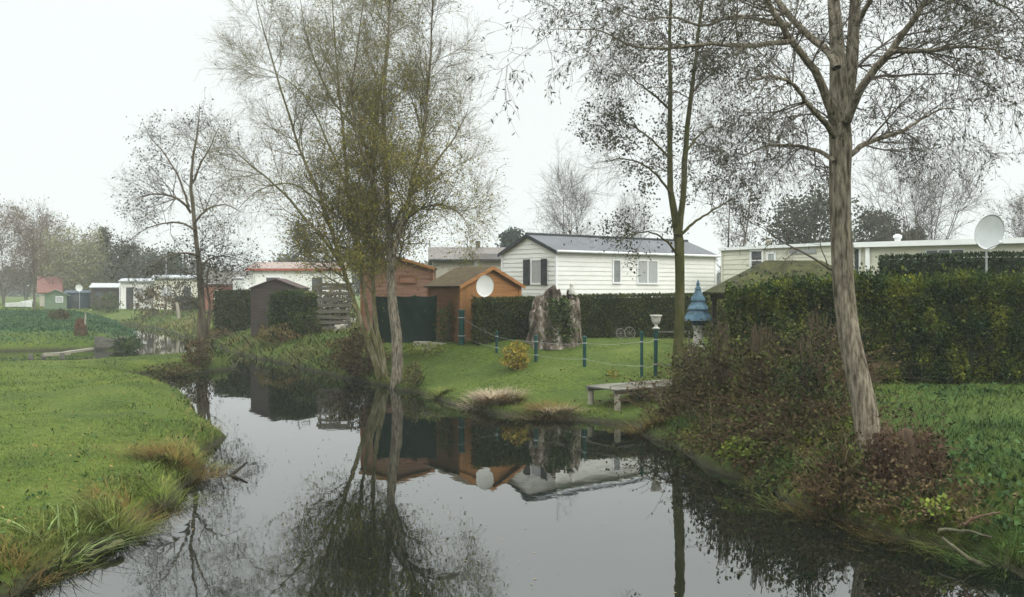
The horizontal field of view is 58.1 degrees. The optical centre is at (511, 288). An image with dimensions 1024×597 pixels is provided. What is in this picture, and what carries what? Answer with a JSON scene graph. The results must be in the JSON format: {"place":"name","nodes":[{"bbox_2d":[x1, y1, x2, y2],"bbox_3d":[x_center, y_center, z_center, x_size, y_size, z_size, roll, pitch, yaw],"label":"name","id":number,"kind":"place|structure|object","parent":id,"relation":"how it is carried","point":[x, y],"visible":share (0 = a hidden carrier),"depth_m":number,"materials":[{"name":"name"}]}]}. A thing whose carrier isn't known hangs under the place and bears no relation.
{"place":"outdoors","nodes":[
{"label":"outdoors","id":0,"kind":"place"},
{"bbox_2d":[0,339,986,566],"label":"fallen leaves","id":1,"kind":"object","parent":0,"point":[8,521],"depth_m":11.01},
{"bbox_2d":[0,324,1023,596],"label":"water","id":2,"kind":"structure","parent":0,"point":[406,494],"depth_m":12.70,"materials":[{"name":"black liquid"}]},
{"bbox_2d":[139,360,203,377],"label":"grass clump","id":3,"kind":"object","parent":2,"relation":"in","point":[175,369],"visible":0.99,"depth_m":33.28,"materials":[{"name":"green plant"}]},
{"bbox_2d":[0,289,1023,596],"bbox_3d":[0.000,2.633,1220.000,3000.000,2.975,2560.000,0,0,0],"label":"ground","id":4,"kind":"structure","parent":0,"point":[454,361],"depth_m":21.64,"materials":[{"name":"plant"}]},
{"bbox_2d":[0,194,53,304],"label":"tree","id":5,"kind":"object","parent":4,"relation":"on","point":[3,295],"visible":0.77,"depth_m":121.67,"materials":[{"name":"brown plant"}]},
{"bbox_2d":[0,203,54,300],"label":"tree","id":6,"kind":"object","parent":4,"relation":"on","point":[23,290],"visible":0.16,"depth_m":129.28,"materials":[{"name":"brown plant"}]},
{"bbox_2d":[0,196,95,310],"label":"tree","id":7,"kind":"object","parent":4,"relation":"on","point":[34,262],"visible":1,"depth_m":77.87,"materials":[{"name":"brown plant"}]},
{"bbox_2d":[9,209,90,292],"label":"tree","id":8,"kind":"object","parent":4,"relation":"on","point":[54,229],"visible":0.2,"depth_m":124.96,"materials":[{"name":"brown plant"}]},
{"bbox_2d":[37,277,62,305],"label":"house","id":9,"kind":"structure","parent":4,"relation":"on","point":[42,284],"depth_m":113.08,"materials":[{"name":"red tile"}]},
{"bbox_2d":[41,289,69,308],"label":"hut","id":10,"kind":"object","parent":4,"relation":"on","point":[55,298],"visible":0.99,"depth_m":97.43,"materials":[{"name":"green paint"}]},
{"bbox_2d":[0,529,111,596],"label":"sedge tuft","id":11,"kind":"object","parent":4,"relation":"on","point":[14,563],"visible":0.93,"depth_m":10.04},
{"bbox_2d":[0,513,113,588],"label":"sedge tuft","id":12,"kind":"object","parent":4,"relation":"on","point":[47,559],"visible":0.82,"depth_m":10.52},
{"bbox_2d":[29,220,108,291],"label":"willow tree","id":13,"kind":"object","parent":4,"relation":"on","point":[81,276],"visible":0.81,"depth_m":115.29,"materials":[{"name":"green plant"}]},
{"bbox_2d":[0,308,139,345],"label":"nettle bed","id":14,"kind":"object","parent":4,"relation":"on","point":[93,325],"visible":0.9,"depth_m":56.91,"materials":[{"name":"green plant"}]},
{"bbox_2d":[0,501,143,567],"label":"sedge tuft","id":15,"kind":"object","parent":4,"relation":"on","point":[60,562],"visible":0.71,"depth_m":10.93,"materials":[{"name":"green plant"}]},
{"bbox_2d":[64,290,90,308],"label":"hut","id":16,"kind":"object","parent":4,"relation":"on","point":[73,299],"visible":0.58,"depth_m":100.06,"materials":[{"name":"grey metal"}]},
{"bbox_2d":[69,242,114,292],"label":"willow tree","id":17,"kind":"object","parent":4,"relation":"on","point":[99,280],"visible":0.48,"depth_m":118.32,"materials":[{"name":"green plant"}]},
{"bbox_2d":[32,485,176,544],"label":"sedge tuft","id":18,"kind":"object","parent":4,"relation":"on","point":[122,526],"visible":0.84,"depth_m":11.95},
{"bbox_2d":[89,283,120,308],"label":"garden shed","id":19,"kind":"structure","parent":4,"relation":"on","point":[100,289],"depth_m":99.47,"materials":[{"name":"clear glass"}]},
{"bbox_2d":[91,291,123,312],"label":"shrub","id":20,"kind":"object","parent":4,"relation":"on","point":[108,308],"visible":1,"depth_m":92.58,"materials":[{"name":"green plant"}]},
{"bbox_2d":[0,362,218,532],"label":"broad leaf weeds","id":21,"kind":"object","parent":4,"relation":"on","point":[45,493],"visible":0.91,"depth_m":15.06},
{"bbox_2d":[0,351,233,569],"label":"meadow grass","id":22,"kind":"structure","parent":4,"relation":"on","point":[91,446],"depth_m":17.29,"materials":[{"name":"plant"}]},
{"bbox_2d":[48,473,195,534],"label":"sedge tuft","id":23,"kind":"object","parent":4,"relation":"on","point":[126,505],"visible":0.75,"depth_m":12.59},
{"bbox_2d":[110,335,144,351],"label":"shrub","id":24,"kind":"object","parent":4,"relation":"on","point":[123,346],"visible":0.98,"depth_m":46.46,"materials":[{"name":"green plant"}]},
{"bbox_2d":[99,236,159,282],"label":"evergreen tree","id":25,"kind":"object","parent":4,"relation":"on","point":[122,275],"visible":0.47,"depth_m":119.02,"materials":[{"name":"green plant"}]},
{"bbox_2d":[118,278,153,308],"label":"trailer","id":26,"kind":"object","parent":4,"relation":"on","point":[125,297],"visible":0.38,"depth_m":97.27,"materials":[{"name":"beige"}]},
{"bbox_2d":[128,283,180,318],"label":"shrub","id":27,"kind":"object","parent":4,"relation":"on","point":[142,300],"visible":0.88,"depth_m":81.78,"materials":[{"name":"green plant"}]},
{"bbox_2d":[136,241,189,277],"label":"evergreen tree","id":28,"kind":"object","parent":4,"relation":"on","point":[162,255],"visible":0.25,"depth_m":121.40,"materials":[{"name":"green plant"}]},
{"bbox_2d":[102,460,224,514],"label":"sedge tuft","id":29,"kind":"object","parent":4,"relation":"on","point":[162,486],"visible":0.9,"depth_m":13.73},
{"bbox_2d":[151,253,197,309],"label":"trailer","id":30,"kind":"object","parent":4,"relation":"on","point":[171,282],"visible":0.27,"depth_m":95.56,"materials":[{"name":"beige"}]},
{"bbox_2d":[106,436,245,487],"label":"sedge tuft","id":31,"kind":"object","parent":4,"relation":"on","point":[185,458],"visible":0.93,"depth_m":15.36,"materials":[{"name":"plant"}]},
{"bbox_2d":[170,277,192,311],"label":"shrub","id":32,"kind":"object","parent":4,"relation":"on","point":[175,295],"visible":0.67,"depth_m":88.80,"materials":[{"name":"brown plant"}]},
{"bbox_2d":[83,87,282,355],"bbox_3d":[-13.346,-2.462,37.172,8.747,11.098,5.903,0,0,0],"label":"waterside tree","id":33,"kind":"object","parent":4,"relation":"on","point":[203,326],"visible":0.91,"depth_m":37.09,"materials":[{"name":"grey plant"}]},
{"bbox_2d":[181,336,213,368],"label":"shrub","id":34,"kind":"object","parent":4,"relation":"on","point":[189,352],"visible":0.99,"depth_m":35.17,"materials":[{"name":"brown plant"}]},
{"bbox_2d":[204,271,247,308],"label":"cottage","id":35,"kind":"structure","parent":4,"relation":"on","point":[211,289],"depth_m":74.25,"materials":[{"name":"brick"}]},
{"bbox_2d":[211,289,250,334],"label":"hedge","id":36,"kind":"object","parent":4,"relation":"on","point":[241,320],"visible":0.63,"depth_m":53.22,"materials":[{"name":"green plant"}]},
{"bbox_2d":[117,309,390,385],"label":"bank weeds","id":37,"kind":"object","parent":4,"relation":"on","point":[354,324],"visible":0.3,"depth_m":43.13,"materials":[{"name":"plant"}]},
{"bbox_2d":[116,313,434,391],"bbox_3d":[-19.812,2.560,55.772,7.556,1.339,66.132,0,0,-29],"label":"bank fringe","id":38,"kind":"object","parent":4,"relation":"on","point":[217,352],"visible":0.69,"depth_m":39.11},
{"bbox_2d":[249,278,308,336],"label":"garden shed","id":39,"kind":"structure","parent":4,"relation":"on","point":[260,293],"depth_m":48.02,"materials":[{"name":"wood"}]},
{"bbox_2d":[254,321,305,343],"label":"shrub","id":40,"kind":"object","parent":4,"relation":"on","point":[264,332],"visible":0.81,"depth_m":43.17,"materials":[{"name":"green plant"}]},
{"bbox_2d":[267,286,318,339],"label":"hedge","id":41,"kind":"object","parent":4,"relation":"on","point":[284,304],"visible":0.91,"depth_m":43.77,"materials":[{"name":"green plant"}]},
{"bbox_2d":[245,262,354,308],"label":"house","id":42,"kind":"structure","parent":4,"relation":"on","point":[281,268],"depth_m":69.07,"materials":[{"name":"white paint"}]},
{"bbox_2d":[274,214,332,261],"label":"evergreen tree","id":43,"kind":"object","parent":4,"relation":"on","point":[293,259],"visible":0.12,"depth_m":87.56,"materials":[{"name":"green plant"}]},
{"bbox_2d":[287,303,334,335],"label":"shrub","id":44,"kind":"object","parent":4,"relation":"on","point":[315,324],"visible":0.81,"depth_m":43.26,"materials":[{"name":"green plant"}]},
{"bbox_2d":[164,0,464,380],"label":"waterside tree","id":45,"kind":"object","parent":4,"relation":"on","point":[378,360],"visible":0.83,"depth_m":30.08,"materials":[{"name":"green plant"}]},
{"bbox_2d":[316,283,351,333],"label":"pallet screen","id":46,"kind":"object","parent":4,"relation":"on","point":[330,311],"visible":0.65,"depth_m":43.20,"materials":[{"name":"grey wood"}]},
{"bbox_2d":[316,286,355,325],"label":"shrub","id":47,"kind":"object","parent":4,"relation":"on","point":[337,302],"visible":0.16,"depth_m":45.03,"materials":[{"name":"green plant"}]},
{"bbox_2d":[320,328,391,378],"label":"shrub","id":48,"kind":"object","parent":4,"relation":"on","point":[345,363],"visible":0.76,"depth_m":31.84,"materials":[{"name":"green plant"}]},
{"bbox_2d":[0,242,766,296],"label":"distant wood","id":49,"kind":"object","parent":4,"relation":"on","point":[16,292],"depth_m":231.65,"materials":[{"name":"grey plant"}]},
{"bbox_2d":[282,0,511,388],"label":"waterside tree","id":50,"kind":"object","parent":4,"relation":"on","point":[396,157],"visible":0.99,"depth_m":28.51,"materials":[{"name":"green plant"}]},
{"bbox_2d":[360,259,436,331],"bbox_3d":[-4.601,0.220,37.754,2.990,2.960,3.325,0,0,-3],"label":"wooden cabin","id":51,"kind":"object","parent":4,"relation":"on","point":[409,280],"visible":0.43,"depth_m":36.26,"materials":[{"name":"wood"}]},
{"bbox_2d":[373,295,436,342],"bbox_3d":[-3.850,1.245,33.029,2.287,2.010,0.142,0,0,0],"label":"netting fence","id":52,"kind":"object","parent":4,"relation":"on","point":[418,317],"visible":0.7,"depth_m":32.99,"materials":[{"name":"green paint"}]},
{"bbox_2d":[402,360,424,389],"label":"shrub","id":53,"kind":"object","parent":4,"relation":"on","point":[412,380],"visible":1,"depth_m":28.46,"materials":[{"name":"green plant"}]},
{"bbox_2d":[403,342,452,356],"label":"shrub","id":54,"kind":"object","parent":4,"relation":"on","point":[415,349],"visible":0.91,"depth_m":31.49,"materials":[{"name":"green plant"}]},
{"bbox_2d":[433,299,455,341],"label":"shrub","id":55,"kind":"object","parent":4,"relation":"on","point":[446,332],"visible":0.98,"depth_m":32.33,"materials":[{"name":"green plant"}]},
{"bbox_2d":[428,241,505,277],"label":"bungalow","id":56,"kind":"object","parent":4,"relation":"on","point":[437,253],"visible":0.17,"depth_m":50.95,"materials":[{"name":"grey tile"}]},
{"bbox_2d":[423,266,525,341],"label":"garden shed","id":57,"kind":"structure","parent":4,"relation":"on","point":[445,288],"depth_m":32.77,"materials":[{"name":"wood"}]},
{"bbox_2d":[463,285,475,341],"bbox_3d":[-1.501,0.925,32.160,0.600,2.050,0.024,0,0,-35],"label":"door","id":58,"kind":"structure","parent":57,"relation":"in","point":[469,290],"depth_m":32.13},
{"bbox_2d":[468,254,500,269],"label":"carport","id":59,"kind":"object","parent":4,"relation":"on","point":[492,260],"visible":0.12,"depth_m":44.10,"materials":[{"name":"fabric"}]},
{"bbox_2d":[476,275,493,297],"bbox_3d":[-0.925,0.721,31.339,0.620,2.322,0.235,0,0,-18],"label":"satellite dish","id":60,"kind":"object","parent":4,"relation":"on","point":[484,286],"visible":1,"depth_m":31.33,"materials":[{"name":"white paint"}]},
{"bbox_2d":[449,385,551,412],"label":"sedge tuft","id":61,"kind":"object","parent":4,"relation":"on","point":[482,402],"visible":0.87,"depth_m":24.53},
{"bbox_2d":[495,226,524,246],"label":"evergreen tree","id":62,"kind":"object","parent":4,"relation":"on","point":[509,237],"visible":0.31,"depth_m":89.50,"materials":[{"name":"green plant"}]},
{"bbox_2d":[498,339,531,370],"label":"shrub","id":63,"kind":"object","parent":4,"relation":"on","point":[516,360],"visible":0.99,"depth_m":28.11,"materials":[{"name":"yellow plant"}]},
{"bbox_2d":[388,337,711,421],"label":"lawn grass","id":64,"kind":"structure","parent":4,"relation":"on","point":[448,395],"depth_m":26.61,"materials":[{"name":"plant"}]},
{"bbox_2d":[501,397,599,423],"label":"sedge tuft","id":65,"kind":"object","parent":4,"relation":"on","point":[539,407],"visible":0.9,"depth_m":22.85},
{"bbox_2d":[524,285,582,349],"bbox_3d":[1.444,0.951,31.091,2.212,2.152,1.621,0,0,0],"label":"hollow stump","id":66,"kind":"object","parent":4,"relation":"on","point":[554,317],"visible":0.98,"depth_m":30.68,"materials":[{"name":"grey wood"}]},
{"bbox_2d":[517,133,619,236],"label":"bare tree","id":67,"kind":"object","parent":4,"relation":"on","point":[570,202],"visible":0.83,"depth_m":74.62,"materials":[{"name":"plant"}]},
{"bbox_2d":[469,292,724,345],"bbox_3d":[3.559,1.070,33.447,10.732,1.906,1.666,0,0,-19],"label":"hedge","id":68,"kind":"object","parent":4,"relation":"on","point":[602,316],"visible":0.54,"depth_m":33.25,"materials":[{"name":"green plant"}]},
{"bbox_2d":[498,232,720,297],"bbox_3d":[4.406,-0.310,40.169,9.555,3.920,3.980,0,0,-37],"label":"mobile home","id":69,"kind":"object","parent":4,"relation":"on","point":[536,264],"visible":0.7,"depth_m":37.95,"materials":[{"name":"beige"}]},
{"bbox_2d":[530,259,547,284],"bbox_3d":[1.078,-0.660,36.812,0.070,1.027,1.049,0,0,-37],"label":"window","id":70,"kind":"structure","parent":69,"relation":"in","point":[535,264],"depth_m":36.95,"materials":[{"name":"glass"}]},
{"bbox_2d":[636,259,658,284],"bbox_3d":[5.738,-0.682,38.962,1.261,1.047,0.070,0,0,-37],"label":"window","id":71,"kind":"structure","parent":69,"relation":"in","point":[651,268],"depth_m":39.00,"materials":[{"name":"glass"}]},
{"bbox_2d":[585,379,683,410],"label":"wooden jetty","id":72,"kind":"object","parent":4,"relation":"on","point":[616,387],"visible":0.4,"depth_m":23.44,"materials":[{"name":"grey wood"}]},
{"bbox_2d":[611,187,658,237],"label":"bare tree","id":73,"kind":"object","parent":4,"relation":"on","point":[635,198],"visible":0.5,"depth_m":78.81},
{"bbox_2d":[599,412,686,438],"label":"sedge tuft","id":74,"kind":"object","parent":4,"relation":"on","point":[648,427],"visible":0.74,"depth_m":20.25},
{"bbox_2d":[563,0,767,408],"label":"waterside tree","id":75,"kind":"object","parent":4,"relation":"on","point":[677,218],"visible":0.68,"depth_m":21.11,"materials":[{"name":"grey plant"}]},
{"bbox_2d":[661,337,714,411],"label":"thicket bush","id":76,"kind":"object","parent":4,"relation":"on","point":[690,369],"visible":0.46,"depth_m":20.21,"materials":[{"name":"brown plant"}]},
{"bbox_2d":[684,280,712,356],"bbox_3d":[5.450,1.010,27.000,0.925,2.546,0.880,0,0,0],"label":"tiered ornament","id":77,"kind":"object","parent":4,"relation":"on","point":[698,306],"visible":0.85,"depth_m":26.83,"materials":[{"name":"metal"}]},
{"bbox_2d":[673,305,754,417],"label":"thicket bush","id":78,"kind":"object","parent":4,"relation":"on","point":[719,361],"visible":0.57,"depth_m":18.92,"materials":[{"name":"brown plant"}]},
{"bbox_2d":[714,435,761,462],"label":"shrub","id":79,"kind":"object","parent":4,"relation":"on","point":[733,446],"visible":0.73,"depth_m":15.69,"materials":[{"name":"green plant"}]},
{"bbox_2d":[683,283,800,373],"bbox_3d":[6.147,1.245,23.738,3.641,2.789,3.403,0,0,0],"label":"thicket bush","id":80,"kind":"object","parent":4,"relation":"on","point":[717,321],"visible":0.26,"depth_m":23.47,"materials":[{"name":"brown plant"}]},
{"bbox_2d":[466,0,1023,454],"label":"waterside tree","id":81,"kind":"object","parent":4,"relation":"on","point":[842,96],"visible":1,"depth_m":13.78,"materials":[{"name":"grey plant"}]},
{"bbox_2d":[710,154,781,273],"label":"bare tree","id":82,"kind":"object","parent":4,"relation":"on","point":[744,242],"visible":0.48,"depth_m":59.44,"materials":[{"name":"grey plant"}]},
{"bbox_2d":[713,312,801,424],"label":"thicket bush","id":83,"kind":"object","parent":4,"relation":"on","point":[757,347],"visible":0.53,"depth_m":17.48,"materials":[{"name":"brown plant"}]},
{"bbox_2d":[702,260,831,348],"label":"garden pavilion","id":84,"kind":"structure","parent":4,"relation":"on","point":[717,291],"depth_m":26.76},
{"bbox_2d":[663,365,871,516],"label":"dry stalks","id":85,"kind":"object","parent":4,"relation":"on","point":[779,440],"visible":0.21,"depth_m":14.20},
{"bbox_2d":[593,334,950,469],"bbox_3d":[4.537,1.987,18.692,5.334,2.322,10.813,0,0,0],"label":"bramble thicket","id":86,"kind":"object","parent":4,"relation":"on","point":[804,417],"visible":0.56,"depth_m":16.16,"materials":[{"name":"plant"}]},
{"bbox_2d":[644,408,926,530],"bbox_3d":[4.254,2.628,15.654,2.015,1.229,7.730,0,0,-10],"label":"bramble thicket","id":87,"kind":"object","parent":4,"relation":"on","point":[846,493],"visible":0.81,"depth_m":13.57,"materials":[{"name":"plant"}]},
{"bbox_2d":[718,239,854,281],"bbox_3d":[11.995,-0.210,37.602,3.643,3.620,6.200,0,0,-33],"label":"mobile home","id":88,"kind":"object","parent":4,"relation":"on","point":[734,262],"visible":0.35,"depth_m":37.33,"materials":[{"name":"beige"}]},
{"bbox_2d":[664,390,913,527],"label":"leafy bank plants","id":89,"kind":"object","parent":4,"relation":"on","point":[790,463],"visible":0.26,"depth_m":14.88,"materials":[{"name":"green plant"}]},
{"bbox_2d":[658,298,939,393],"bbox_3d":[6.783,1.484,23.644,5.735,2.670,8.637,0,0,0],"label":"bramble thicket","id":90,"kind":"object","parent":4,"relation":"on","point":[877,366],"visible":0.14,"depth_m":21.30,"materials":[{"name":"plant"}]},
{"bbox_2d":[747,319,851,424],"bbox_3d":[5.163,1.552,16.107,1.380,2.037,1.680,0,0,-37],"label":"thicket bush","id":91,"kind":"object","parent":4,"relation":"on","point":[804,369],"visible":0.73,"depth_m":16.02,"materials":[{"name":"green plant"}]},
{"bbox_2d":[743,468,875,528],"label":"sedge tuft","id":92,"kind":"object","parent":4,"relation":"on","point":[838,516],"visible":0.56,"depth_m":12.86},
{"bbox_2d":[755,176,869,245],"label":"evergreen tree","id":93,"kind":"object","parent":4,"relation":"on","point":[809,221],"visible":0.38,"depth_m":71.69,"materials":[{"name":"green plant"}]},
{"bbox_2d":[771,301,882,385],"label":"thicket bush","id":94,"kind":"object","parent":4,"relation":"on","point":[828,338],"visible":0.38,"depth_m":22.06,"materials":[{"name":"brown plant"}]},
{"bbox_2d":[723,262,1023,384],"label":"hedge","id":95,"kind":"object","parent":4,"relation":"on","point":[959,328],"visible":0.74,"depth_m":22.31,"materials":[{"name":"green plant"}]},
{"bbox_2d":[851,206,904,242],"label":"evergreen tree","id":96,"kind":"object","parent":4,"relation":"on","point":[865,227],"visible":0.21,"depth_m":65.42,"materials":[{"name":"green plant"}]},
{"bbox_2d":[790,441,1019,533],"bbox_3d":[5.244,2.657,12.491,2.158,1.062,3.426,0,0,-29],"label":"bramble thicket","id":97,"kind":"object","parent":4,"relation":"on","point":[876,503],"visible":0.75,"depth_m":11.96,"materials":[{"name":"plant"}]},
{"bbox_2d":[810,480,1002,562],"bbox_3d":[5.092,2.882,11.808,2.231,0.775,2.832,0,0,0],"label":"sedge tuft","id":98,"kind":"object","parent":4,"relation":"on","point":[898,525],"visible":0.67,"depth_m":11.83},
{"bbox_2d":[860,408,955,496],"bbox_3d":[5.466,2.483,12.784,1.339,1.772,1.293,0,0,0],"label":"creeper stump","id":99,"kind":"object","parent":4,"relation":"on","point":[902,445],"visible":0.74,"depth_m":12.53,"materials":[{"name":"plant"}]},
{"bbox_2d":[809,380,1023,568],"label":"lush grass","id":100,"kind":"structure","parent":4,"relation":"on","point":[1014,423],"depth_m":15.37,"materials":[{"name":"plant"}]},
{"bbox_2d":[851,130,1008,241],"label":"bare tree","id":101,"kind":"object","parent":4,"relation":"on","point":[967,191],"visible":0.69,"depth_m":56.59,"materials":[{"name":"plant"}]},
{"bbox_2d":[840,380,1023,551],"bbox_3d":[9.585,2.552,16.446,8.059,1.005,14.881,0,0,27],"label":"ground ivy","id":102,"kind":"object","parent":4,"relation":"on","point":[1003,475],"visible":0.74,"depth_m":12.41,"materials":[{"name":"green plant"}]},
{"bbox_2d":[854,234,1023,277],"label":"mobile home","id":103,"kind":"object","parent":4,"relation":"on","point":[867,253],"visible":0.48,"depth_m":33.12,"materials":[{"name":"beige"}]},
{"bbox_2d":[917,492,961,527],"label":"shrub","id":104,"kind":"object","parent":4,"relation":"on","point":[947,509],"visible":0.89,"depth_m":11.54,"materials":[{"name":"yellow plant"}]},
{"bbox_2d":[876,250,1023,283],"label":"hedge","id":105,"kind":"object","parent":4,"relation":"on","point":[1005,261],"visible":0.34,"depth_m":26.01,"materials":[{"name":"green plant"}]},
{"bbox_2d":[896,487,1022,566],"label":"sedge tuft","id":106,"kind":"object","parent":4,"relation":"on","point":[969,538],"visible":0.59,"depth_m":11.34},
{"bbox_2d":[896,506,1023,586],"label":"sedge tuft","id":107,"kind":"object","parent":4,"relation":"on","point":[1000,563],"visible":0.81,"depth_m":10.75,"materials":[{"name":"green plant"}]},
{"bbox_2d":[974,214,1004,271],"bbox_3d":[12.777,0.128,24.665,0.689,4.214,0.699,0,0,32],"label":"satellite dish","id":108,"kind":"object","parent":4,"relation":"on","point":[989,231],"visible":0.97,"depth_m":24.74,"materials":[{"name":"grey paint"}]},
{"bbox_2d":[977,179,1023,237],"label":"bare tree","id":109,"kind":"object","parent":4,"relation":"on","point":[1019,203],"visible":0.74,"depth_m":70.30,"materials":[{"name":"grey plant"}]},
{"bbox_2d":[0,0,1023,285],"label":"sky","id":110,"kind":"structure","parent":0,"point":[72,72],"materials":[{"name":"white"}]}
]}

